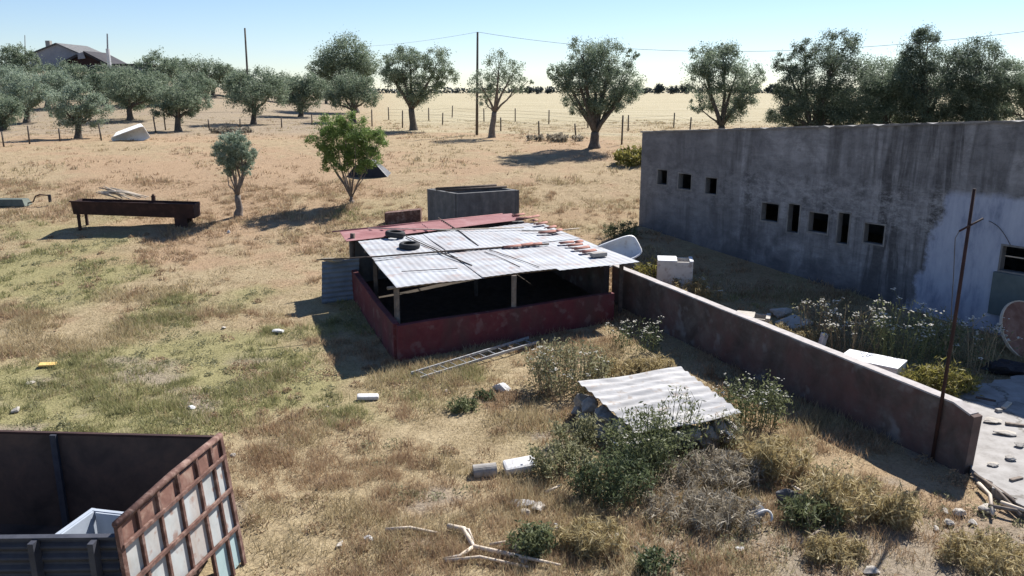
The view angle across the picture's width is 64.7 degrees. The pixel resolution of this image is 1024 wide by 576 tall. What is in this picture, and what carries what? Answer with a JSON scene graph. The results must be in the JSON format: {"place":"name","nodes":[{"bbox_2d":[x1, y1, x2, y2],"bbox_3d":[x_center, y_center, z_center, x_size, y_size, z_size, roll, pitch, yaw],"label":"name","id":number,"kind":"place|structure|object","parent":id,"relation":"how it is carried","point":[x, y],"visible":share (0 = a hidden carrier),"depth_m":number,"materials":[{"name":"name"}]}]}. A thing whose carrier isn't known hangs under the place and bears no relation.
{"place":"outdoors","nodes":[
{"label":"outdoors","id":0,"kind":"place"},
{"bbox_2d":[0,71,1023,575],"bbox_3d":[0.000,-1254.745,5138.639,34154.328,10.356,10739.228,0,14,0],"label":"ground","id":1,"kind":"structure","parent":0,"point":[558,161],"depth_m":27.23,"materials":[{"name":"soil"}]},
{"bbox_2d":[0,87,26,130],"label":"olive tree","id":2,"kind":"object","parent":1,"relation":"on","point":[7,115],"visible":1,"depth_m":66.64,"materials":[{"name":"green plant"}]},
{"bbox_2d":[0,42,44,75],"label":"olive tree","id":3,"kind":"object","parent":1,"relation":"on","point":[18,57],"visible":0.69,"depth_m":107.26,"materials":[{"name":"green plant"}]},
{"bbox_2d":[0,194,51,206],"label":"wheelbarrow","id":4,"kind":"object","parent":1,"relation":"on","point":[13,202],"visible":0.95,"depth_m":36.99,"materials":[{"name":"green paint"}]},
{"bbox_2d":[0,68,61,122],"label":"olive tree","id":5,"kind":"object","parent":1,"relation":"on","point":[22,90],"visible":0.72,"depth_m":74.64,"materials":[{"name":"green plant"}]},
{"bbox_2d":[0,60,83,107],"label":"olive tree","id":6,"kind":"object","parent":1,"relation":"on","point":[51,79],"visible":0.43,"depth_m":86.70,"materials":[{"name":"green plant"}]},
{"bbox_2d":[29,56,84,87],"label":"olive tree","id":7,"kind":"object","parent":1,"relation":"on","point":[68,68],"visible":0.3,"depth_m":96.15,"materials":[{"name":"green plant"}]},
{"bbox_2d":[30,41,105,69],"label":"farmhouse","id":8,"kind":"object","parent":1,"relation":"on","point":[50,52],"visible":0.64,"depth_m":126.99,"materials":[{"name":"concrete"}]},
{"bbox_2d":[40,80,115,138],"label":"olive tree","id":9,"kind":"object","parent":1,"relation":"on","point":[88,107],"visible":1,"depth_m":57.52,"materials":[{"name":"green plant"}]},
{"bbox_2d":[59,51,126,70],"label":"broken outbuilding","id":10,"kind":"structure","parent":1,"relation":"on","point":[88,58],"depth_m":123.51,"materials":[{"name":"grey metal"}]},
{"bbox_2d":[71,62,130,95],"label":"olive tree","id":11,"kind":"object","parent":1,"relation":"on","point":[93,69],"visible":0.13,"depth_m":95.66,"materials":[{"name":"green plant"}]},
{"bbox_2d":[79,65,127,103],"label":"olive tree","id":12,"kind":"object","parent":1,"relation":"on","point":[92,80],"visible":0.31,"depth_m":88.70,"materials":[{"name":"green plant"}]},
{"bbox_2d":[0,430,246,575],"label":"livestock box","id":13,"kind":"object","parent":1,"relation":"on","point":[171,497],"visible":0.99,"depth_m":12.10,"materials":[{"name":"brown paint"}]},
{"bbox_2d":[56,508,122,569],"bbox_3d":[-5.430,3.679,10.721,1.100,0.940,1.140,3,14,11],"label":"plastic crate","id":14,"kind":"object","parent":13,"relation":"on","point":[88,521],"visible":0.27,"depth_m":11.12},
{"bbox_2d":[111,124,149,140],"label":"bathtub","id":15,"kind":"object","parent":1,"relation":"on","point":[139,132],"visible":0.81,"depth_m":56.26,"materials":[{"name":"white ceramic"}]},
{"bbox_2d":[96,64,166,119],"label":"olive tree","id":16,"kind":"object","parent":1,"relation":"on","point":[122,92],"visible":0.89,"depth_m":77.04,"materials":[{"name":"green plant"}]},
{"bbox_2d":[69,194,199,230],"bbox_3d":[-15.771,-3.233,34.106,4.978,1.537,1.165,-1,14,-6],"label":"feed trough","id":17,"kind":"object","parent":1,"relation":"on","point":[182,213],"visible":0.97,"depth_m":33.66,"materials":[{"name":"brown metal"}]},
{"bbox_2d":[96,186,148,199],"bbox_3d":[-16.235,-4.019,33.906,2.139,0.548,1.171,0,14,0],"label":"branch pile","id":18,"kind":"object","parent":17,"relation":"on","point":[117,192],"visible":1,"depth_m":33.62,"materials":[{"name":"grey wood"}]},
{"bbox_2d":[133,68,179,104],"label":"olive tree","id":19,"kind":"object","parent":1,"relation":"on","point":[162,77],"visible":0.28,"depth_m":89.77,"materials":[{"name":"green plant"}]},
{"bbox_2d":[137,46,187,82],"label":"olive tree","id":20,"kind":"object","parent":1,"relation":"on","point":[162,65],"visible":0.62,"depth_m":97.30,"materials":[{"name":"green plant"}]},
{"bbox_2d":[148,75,214,130],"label":"olive tree","id":21,"kind":"object","parent":1,"relation":"on","point":[174,98],"visible":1,"depth_m":65.40,"materials":[{"name":"green plant"}]},
{"bbox_2d":[1,109,372,146],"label":"wire fence","id":22,"kind":"object","parent":1,"relation":"on","point":[154,127],"visible":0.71,"depth_m":63.99,"materials":[{"name":"brown wood"}]},
{"bbox_2d":[172,69,218,97],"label":"olive tree","id":23,"kind":"object","parent":1,"relation":"on","point":[207,82],"visible":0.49,"depth_m":91.56,"materials":[{"name":"green plant"}]},
{"bbox_2d":[167,53,236,96],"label":"olive tree","id":24,"kind":"object","parent":1,"relation":"on","point":[219,71],"visible":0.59,"depth_m":104.46,"materials":[{"name":"green plant"}]},
{"bbox_2d":[208,126,253,133],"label":"weed clump","id":25,"kind":"object","parent":1,"relation":"on","point":[222,129],"visible":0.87,"depth_m":63.84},
{"bbox_2d":[209,128,261,217],"bbox_3d":[-11.968,-4.926,35.139,1.998,4.059,1.840,-12,18,-40],"label":"young olive","id":26,"kind":"object","parent":1,"relation":"on","point":[235,150],"visible":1,"depth_m":34.82,"materials":[{"name":"green plant"}]},
{"bbox_2d":[219,65,291,123],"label":"olive tree","id":27,"kind":"object","parent":1,"relation":"on","point":[251,88],"visible":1,"depth_m":74.50,"materials":[{"name":"green plant"}]},
{"bbox_2d":[274,70,330,116],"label":"olive tree","id":28,"kind":"object","parent":1,"relation":"on","point":[307,88],"visible":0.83,"depth_m":86.96,"materials":[{"name":"green plant"}]},
{"bbox_2d":[321,258,358,303],"bbox_3d":[-5.513,-0.250,25.970,1.266,1.502,0.429,-3,14,-13],"label":"leaning sheet","id":29,"kind":"object","parent":1,"relation":"on","point":[337,279],"visible":0.9,"depth_m":25.91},
{"bbox_2d":[305,28,382,112],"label":"olive tree","id":30,"kind":"object","parent":1,"relation":"on","point":[330,64],"visible":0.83,"depth_m":98.56,"materials":[{"name":"green plant"}]},
{"bbox_2d":[305,108,389,203],"bbox_3d":[-7.527,-6.040,37.394,4.043,4.590,2.604,0,14,0],"label":"fig tree","id":31,"kind":"object","parent":1,"relation":"on","point":[363,152],"visible":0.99,"depth_m":36.88,"materials":[{"name":"green plant"}]},
{"bbox_2d":[319,66,383,121],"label":"olive tree","id":32,"kind":"object","parent":1,"relation":"on","point":[345,88],"visible":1,"depth_m":78.69,"materials":[{"name":"green plant"}]},
{"bbox_2d":[347,160,390,177],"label":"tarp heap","id":33,"kind":"object","parent":1,"relation":"on","point":[380,171],"visible":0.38,"depth_m":42.57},
{"bbox_2d":[384,208,421,224],"bbox_3d":[-4.666,-3.078,34.704,1.562,0.634,0.499,-1,14,-4],"label":"metal bin","id":34,"kind":"object","parent":1,"relation":"on","point":[403,216],"visible":0.83,"depth_m":34.47,"materials":[{"name":"metal"}]},
{"bbox_2d":[374,42,461,130],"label":"olive tree","id":35,"kind":"object","parent":1,"relation":"on","point":[412,98],"visible":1,"depth_m":65.82,"materials":[{"name":"green plant"}]},
{"bbox_2d":[444,395,482,413],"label":"weed clump","id":36,"kind":"object","parent":1,"relation":"on","point":[463,403],"visible":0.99,"depth_m":18.11,"materials":[{"name":"green plant"}]},
{"bbox_2d":[427,188,518,220],"bbox_3d":[-1.636,-2.969,34.070,3.270,2.380,2.181,-7,15,-26],"label":"water tank","id":37,"kind":"object","parent":1,"relation":"on","point":[442,204],"visible":0.46,"depth_m":33.18,"materials":[{"name":"concrete"}]},
{"bbox_2d":[411,336,538,378],"bbox_3d":[-0.893,1.806,21.298,3.930,0.218,0.455,-11,18,-39],"label":"ladder","id":38,"kind":"object","parent":1,"relation":"on","point":[493,354],"visible":0.96,"depth_m":21.37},
{"bbox_2d":[472,462,496,477],"bbox_3d":[-0.510,3.428,15.156,0.449,0.285,0.270,-2,14,-9],"label":"concrete pipe","id":39,"kind":"object","parent":1,"relation":"on","point":[480,470],"visible":0.93,"depth_m":15.05,"materials":[{"name":"concrete"}]},
{"bbox_2d":[332,213,638,361],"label":"animal shed","id":40,"kind":"structure","parent":1,"relation":"on","point":[485,297],"depth_m":24.56,"materials":[{"name":"metal"}]},
{"bbox_2d":[316,243,548,260],"bbox_3d":[-2.232,-1.104,24.592,7.305,0.078,0.143,-5,15,-21],"label":"pole","id":41,"kind":"object","parent":40,"relation":"on","point":[424,252],"visible":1,"depth_m":24.41,"materials":[{"name":"brown wood"}]},
{"bbox_2d":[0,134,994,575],"bbox_3d":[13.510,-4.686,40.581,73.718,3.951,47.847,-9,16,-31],"label":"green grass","id":42,"kind":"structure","parent":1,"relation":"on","point":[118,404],"depth_m":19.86,"materials":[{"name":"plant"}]},
{"bbox_2d":[465,47,533,137],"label":"olive tree","id":43,"kind":"object","parent":1,"relation":"on","point":[488,78],"visible":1,"depth_m":58.04,"materials":[{"name":"green plant"}]},
{"bbox_2d":[442,523,558,565],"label":"forked branch","id":44,"kind":"object","parent":1,"relation":"on","point":[468,535],"visible":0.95,"depth_m":12.47,"materials":[{"name":"brown wood"}]},
{"bbox_2d":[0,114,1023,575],"bbox_3d":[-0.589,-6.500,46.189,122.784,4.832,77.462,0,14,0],"label":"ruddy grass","id":45,"kind":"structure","parent":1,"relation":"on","point":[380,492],"depth_m":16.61,"materials":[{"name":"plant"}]},
{"bbox_2d":[0,213,1023,575],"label":"brown weeds","id":46,"kind":"object","parent":1,"relation":"on","point":[714,377],"visible":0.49,"depth_m":16.06,"materials":[{"name":"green plant"}]},
{"bbox_2d":[0,237,1023,575],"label":"green weeds","id":47,"kind":"object","parent":1,"relation":"on","point":[136,357],"visible":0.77,"depth_m":18.95,"materials":[{"name":"green plant"}]},
{"bbox_2d":[503,455,537,475],"bbox_3d":[0.151,3.357,15.273,0.627,0.252,0.347,-3,14,-12],"label":"white block","id":48,"kind":"object","parent":1,"relation":"on","point":[513,463],"depth_m":15.16,"materials":[{"name":"concrete"}]},
{"bbox_2d":[501,518,561,561],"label":"weed clump","id":49,"kind":"object","parent":1,"relation":"on","point":[534,540],"visible":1,"depth_m":12.43,"materials":[{"name":"green plant"}]},
{"bbox_2d":[388,106,706,130],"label":"wire fence","id":50,"kind":"object","parent":1,"relation":"on","point":[628,121],"visible":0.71,"depth_m":76.42,"materials":[{"name":"brown wood"}]},
{"bbox_2d":[526,132,584,142],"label":"weed clump","id":51,"kind":"object","parent":1,"relation":"on","point":[559,137],"visible":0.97,"depth_m":55.55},
{"bbox_2d":[522,436,611,489],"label":"weed clump","id":52,"kind":"object","parent":1,"relation":"on","point":[558,457],"visible":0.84,"depth_m":14.95,"materials":[{"name":"green plant"}]},
{"bbox_2d":[517,337,617,402],"bbox_3d":[1.290,1.809,19.242,2.469,1.479,2.294,0,14,0],"label":"weed clump","id":53,"kind":"object","parent":1,"relation":"on","point":[546,361],"visible":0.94,"depth_m":19.07,"materials":[{"name":"green plant"}]},
{"bbox_2d":[548,410,605,452],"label":"weed clump","id":54,"kind":"object","parent":1,"relation":"on","point":[583,429],"visible":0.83,"depth_m":16.13,"materials":[{"name":"green plant"}]},
{"bbox_2d":[550,511,630,562],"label":"weed clump","id":55,"kind":"object","parent":1,"relation":"on","point":[581,534],"visible":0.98,"depth_m":12.53,"materials":[{"name":"plant"}]},
{"bbox_2d":[546,34,647,148],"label":"olive tree","id":56,"kind":"object","parent":1,"relation":"on","point":[589,109],"visible":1,"depth_m":50.05,"materials":[{"name":"green plant"}]},
{"bbox_2d":[585,353,640,377],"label":"weed clump","id":57,"kind":"object","parent":1,"relation":"on","point":[626,366],"visible":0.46,"depth_m":20.14,"materials":[{"name":"plant"}]},
{"bbox_2d":[564,443,665,514],"bbox_3d":[1.863,3.268,14.157,1.754,1.145,1.579,-8,16,-29],"label":"weed clump","id":58,"kind":"object","parent":1,"relation":"on","point":[620,476],"visible":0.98,"depth_m":14.09,"materials":[{"name":"green plant"}]},
{"bbox_2d":[219,85,1012,92],"bbox_3d":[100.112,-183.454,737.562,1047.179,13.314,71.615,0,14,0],"label":"distant wood","id":59,"kind":"object","parent":1,"relation":"on","point":[509,91],"visible":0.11,"depth_m":719.60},
{"bbox_2d":[597,235,641,267],"bbox_3d":[3.328,-1.131,26.132,1.669,1.080,0.815,-6,15,-24],"label":"bathtub","id":60,"kind":"object","parent":1,"relation":"on","point":[629,246],"visible":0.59,"depth_m":26.36,"materials":[{"name":"white ceramic"}]},
{"bbox_2d":[600,220,641,238],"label":"weed clump","id":61,"kind":"object","parent":1,"relation":"on","point":[614,228],"visible":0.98,"depth_m":32.63,"materials":[{"name":"green plant"}]},
{"bbox_2d":[613,145,641,166],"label":"weed clump","id":62,"kind":"object","parent":1,"relation":"on","point":[626,157],"visible":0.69,"depth_m":45.23,"materials":[{"name":"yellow plant"}]},
{"bbox_2d":[605,316,670,354],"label":"weed clump","id":63,"kind":"object","parent":1,"relation":"on","point":[647,333],"visible":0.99,"depth_m":21.90,"materials":[{"name":"green plant"}]},
{"bbox_2d":[631,256,656,278],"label":"weed clump","id":64,"kind":"object","parent":1,"relation":"on","point":[651,267],"visible":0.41,"depth_m":27.89,"materials":[{"name":"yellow plant"}]},
{"bbox_2d":[587,404,703,490],"bbox_3d":[2.417,2.895,15.117,1.963,1.393,1.879,-4,14,-15],"label":"weed clump","id":65,"kind":"object","parent":1,"relation":"on","point":[636,442],"visible":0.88,"depth_m":14.97,"materials":[{"name":"green plant"}]},
{"bbox_2d":[630,351,676,373],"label":"weed clump","id":66,"kind":"object","parent":1,"relation":"on","point":[646,365],"visible":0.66,"depth_m":20.15,"materials":[{"name":"plant"}]},
{"bbox_2d":[633,541,681,575],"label":"weed clump","id":67,"kind":"object","parent":1,"relation":"on","point":[646,563],"visible":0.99,"depth_m":12.05,"materials":[{"name":"green plant"}]},
{"bbox_2d":[577,366,739,431],"bbox_3d":[3.113,2.309,17.011,2.627,0.258,2.609,-5,15,-20],"label":"corrugated sheet","id":68,"kind":"object","parent":1,"relation":"on","point":[616,394],"visible":0.82,"depth_m":17.06,"materials":[{"name":"metal"}]},
{"bbox_2d":[656,256,693,290],"bbox_3d":[5.463,-0.496,27.170,1.160,1.022,0.820,2,14,8],"label":"chest freezer","id":69,"kind":"object","parent":1,"relation":"on","point":[670,267],"visible":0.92,"depth_m":26.77,"materials":[{"name":"metal"}]},
{"bbox_2d":[633,385,718,458],"bbox_3d":[3.146,2.603,15.728,1.745,1.608,1.467,0,14,0],"label":"weed clump","id":70,"kind":"object","parent":1,"relation":"on","point":[692,406],"visible":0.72,"depth_m":15.72,"materials":[{"name":"green plant"}]},
{"bbox_2d":[640,479,739,530],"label":"weed clump","id":71,"kind":"object","parent":1,"relation":"on","point":[693,491],"visible":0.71,"depth_m":13.65,"materials":[{"name":"plant"}]},
{"bbox_2d":[668,273,723,300],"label":"weed clump","id":72,"kind":"object","parent":1,"relation":"on","point":[700,286],"visible":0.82,"depth_m":26.36,"materials":[{"name":"plant"}]},
{"bbox_2d":[662,444,771,493],"bbox_3d":[3.770,3.339,14.923,1.956,0.812,1.590,4,14,16],"label":"weed clump","id":73,"kind":"object","parent":1,"relation":"on","point":[720,460],"visible":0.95,"depth_m":14.79,"materials":[{"name":"plant"}]},
{"bbox_2d":[699,406,747,452],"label":"weed clump","id":74,"kind":"object","parent":1,"relation":"on","point":[732,433],"visible":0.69,"depth_m":15.99,"materials":[{"name":"green plant"}]},
{"bbox_2d":[679,39,768,128],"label":"olive tree","id":75,"kind":"object","parent":1,"relation":"on","point":[741,74],"visible":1,"depth_m":52.38,"materials":[{"name":"green plant"}]},
{"bbox_2d":[685,486,767,539],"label":"weed clump","id":76,"kind":"object","parent":1,"relation":"on","point":[746,517],"visible":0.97,"depth_m":13.27,"materials":[{"name":"plant"}]},
{"bbox_2d":[711,368,794,433],"bbox_3d":[5.085,2.426,17.148,1.753,1.310,1.477,0,14,0],"label":"weed clump","id":77,"kind":"object","parent":1,"relation":"on","point":[770,396],"visible":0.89,"depth_m":17.09,"materials":[{"name":"green plant"}]},
{"bbox_2d":[735,429,817,485],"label":"weed clump","id":78,"kind":"object","parent":1,"relation":"on","point":[768,451],"visible":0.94,"depth_m":14.94,"materials":[{"name":"plant"}]},
{"bbox_2d":[765,318,819,341],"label":"weed clump","id":79,"kind":"object","parent":1,"relation":"on","point":[798,332],"visible":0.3,"depth_m":22.57,"materials":[{"name":"plant"}]},
{"bbox_2d":[774,314,812,329],"bbox_3d":[8.336,1.040,23.895,0.909,0.257,0.704,-9,17,-33],"label":"concrete slab","id":80,"kind":"object","parent":1,"relation":"on","point":[792,320],"depth_m":23.86,"materials":[{"name":"concrete"}]},
{"bbox_2d":[612,264,982,474],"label":"dividing wall","id":81,"kind":"structure","parent":1,"relation":"on","point":[902,410],"depth_m":18.28,"materials":[{"name":"concrete"}]},
{"bbox_2d":[775,486,853,535],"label":"weed clump","id":82,"kind":"object","parent":1,"relation":"on","point":[800,504],"visible":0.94,"depth_m":13.29,"materials":[{"name":"green plant"}]},
{"bbox_2d":[792,296,845,341],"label":"weed clump","id":83,"kind":"object","parent":1,"relation":"on","point":[821,316],"visible":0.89,"depth_m":22.55,"materials":[{"name":"green plant"}]},
{"bbox_2d":[763,28,881,126],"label":"olive tree","id":84,"kind":"object","parent":1,"relation":"on","point":[833,104],"visible":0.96,"depth_m":50.19,"materials":[{"name":"green plant"}]},
{"bbox_2d":[639,120,1023,334],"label":"farm building","id":85,"kind":"structure","parent":1,"relation":"on","point":[905,189],"depth_m":26.11,"materials":[{"name":"concrete"}]},
{"bbox_2d":[785,202,801,234],"bbox_3d":[9.923,-2.445,28.263,0.275,1.081,0.544,-10,17,-35],"label":"window","id":86,"kind":"structure","parent":85,"relation":"in","point":[790,205],"depth_m":28.38,"materials":[{"name":"concrete"}]},
{"bbox_2d":[807,210,829,235],"bbox_3d":[10.498,-2.231,27.502,0.275,0.758,0.822,-10,17,-35],"label":"window","id":87,"kind":"structure","parent":85,"relation":"in","point":[810,213],"depth_m":27.68,"materials":[{"name":"concrete"}]},
{"bbox_2d":[835,211,851,245],"bbox_3d":[11.048,-1.986,26.783,0.275,1.111,0.497,-10,17,-35],"label":"window","id":88,"kind":"structure","parent":85,"relation":"in","point":[840,213],"depth_m":26.88,"materials":[{"name":"concrete"}]},
{"bbox_2d":[861,221,886,246],"bbox_3d":[11.685,-1.746,25.938,0.275,0.723,0.766,-10,17,-35],"label":"window","id":89,"kind":"structure","parent":85,"relation":"in","point":[866,224],"depth_m":26.10,"materials":[{"name":"concrete"}]},
{"bbox_2d":[997,244,1023,275],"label":"window","id":90,"kind":"structure","parent":85,"relation":"in","point":[1003,249],"depth_m":22.86,"materials":[{"name":"concrete"}]},
{"bbox_2d":[800,528,871,575],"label":"weed clump","id":91,"kind":"object","parent":1,"relation":"on","point":[814,551],"visible":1,"depth_m":12.33,"materials":[{"name":"plant"}]},
{"bbox_2d":[790,462,886,530],"bbox_3d":[5.600,3.487,13.721,1.666,1.003,1.570,0,14,0],"label":"weed clump","id":92,"kind":"object","parent":1,"relation":"on","point":[850,487],"visible":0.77,"depth_m":13.58,"materials":[{"name":"plant"}]},
{"bbox_2d":[817,302,897,353],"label":"weed clump","id":93,"kind":"object","parent":1,"relation":"on","point":[836,326],"visible":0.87,"depth_m":21.63,"materials":[{"name":"green plant"}]},
{"bbox_2d":[844,349,906,374],"bbox_3d":[8.871,2.027,19.934,1.380,0.615,0.810,11,18,39],"label":"fridge","id":94,"kind":"object","parent":1,"relation":"on","point":[892,365],"visible":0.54,"depth_m":19.70,"materials":[{"name":"white metal"}]},
{"bbox_2d":[847,48,919,124],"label":"olive tree","id":95,"kind":"object","parent":1,"relation":"on","point":[885,109],"visible":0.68,"depth_m":51.05,"materials":[{"name":"green plant"}]},
{"bbox_2d":[863,480,927,533],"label":"weed clump","id":96,"kind":"object","parent":1,"relation":"on","point":[898,513],"visible":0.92,"depth_m":13.23,"materials":[{"name":"plant"}]},
{"bbox_2d":[861,288,958,369],"bbox_3d":[10.346,1.097,20.950,2.337,1.944,2.353,7,16,27],"label":"weed clump","id":97,"kind":"object","parent":1,"relation":"on","point":[892,334],"visible":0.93,"depth_m":20.77,"materials":[{"name":"green plant"}]},
{"bbox_2d":[892,22,977,123],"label":"olive tree","id":98,"kind":"object","parent":1,"relation":"on","point":[934,92],"visible":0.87,"depth_m":50.00,"materials":[{"name":"green plant"}]},
{"bbox_2d":[898,356,984,397],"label":"weed clump","id":99,"kind":"object","parent":1,"relation":"on","point":[963,380],"visible":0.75,"depth_m":18.76,"materials":[{"name":"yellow plant"}]},
{"bbox_2d":[911,307,973,367],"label":"weed clump","id":100,"kind":"object","parent":1,"relation":"on","point":[960,331],"visible":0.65,"depth_m":21.16,"materials":[{"name":"green plant"}]},
{"bbox_2d":[930,189,983,461],"bbox_3d":[8.218,0.808,15.021,0.471,5.296,0.114,0,14,0],"label":"rusty pole","id":101,"kind":"object","parent":1,"relation":"on","point":[951,341],"visible":1,"depth_m":14.93,"materials":[{"name":"orange metal"}]},
{"bbox_2d":[930,523,1023,575],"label":"weed clump","id":102,"kind":"object","parent":1,"relation":"on","point":[996,557],"visible":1,"depth_m":12.18,"materials":[{"name":"plant"}]},
{"bbox_2d":[932,313,1022,379],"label":"weed clump","id":103,"kind":"object","parent":1,"relation":"on","point":[977,345],"visible":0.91,"depth_m":20.53,"materials":[{"name":"green plant"}]},
{"bbox_2d":[938,32,1022,122],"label":"olive tree","id":104,"kind":"object","parent":1,"relation":"on","point":[982,90],"visible":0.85,"depth_m":49.64,"materials":[{"name":"green plant"}]},
{"bbox_2d":[955,375,1023,514],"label":"concrete yard","id":105,"kind":"structure","parent":1,"relation":"on","point":[992,446],"depth_m":16.34,"materials":[{"name":"concrete"}]},
{"bbox_2d":[980,358,1023,375],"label":"plastic sheeting","id":106,"kind":"object","parent":1,"relation":"on","point":[1001,366],"visible":0.87,"depth_m":20.21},
{"bbox_2d":[990,58,1023,120],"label":"olive tree","id":107,"kind":"object","parent":1,"relation":"on","point":[1012,111],"visible":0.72,"depth_m":50.03,"materials":[{"name":"green plant"}]},
{"bbox_2d":[999,300,1023,356],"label":"round table top","id":108,"kind":"object","parent":1,"relation":"on","point":[1013,311],"visible":0.93,"depth_m":21.66,"materials":[{"name":"pink paint"}]},
{"bbox_2d":[0,0,1023,90],"label":"sky","id":109,"kind":"structure","parent":0,"point":[280,34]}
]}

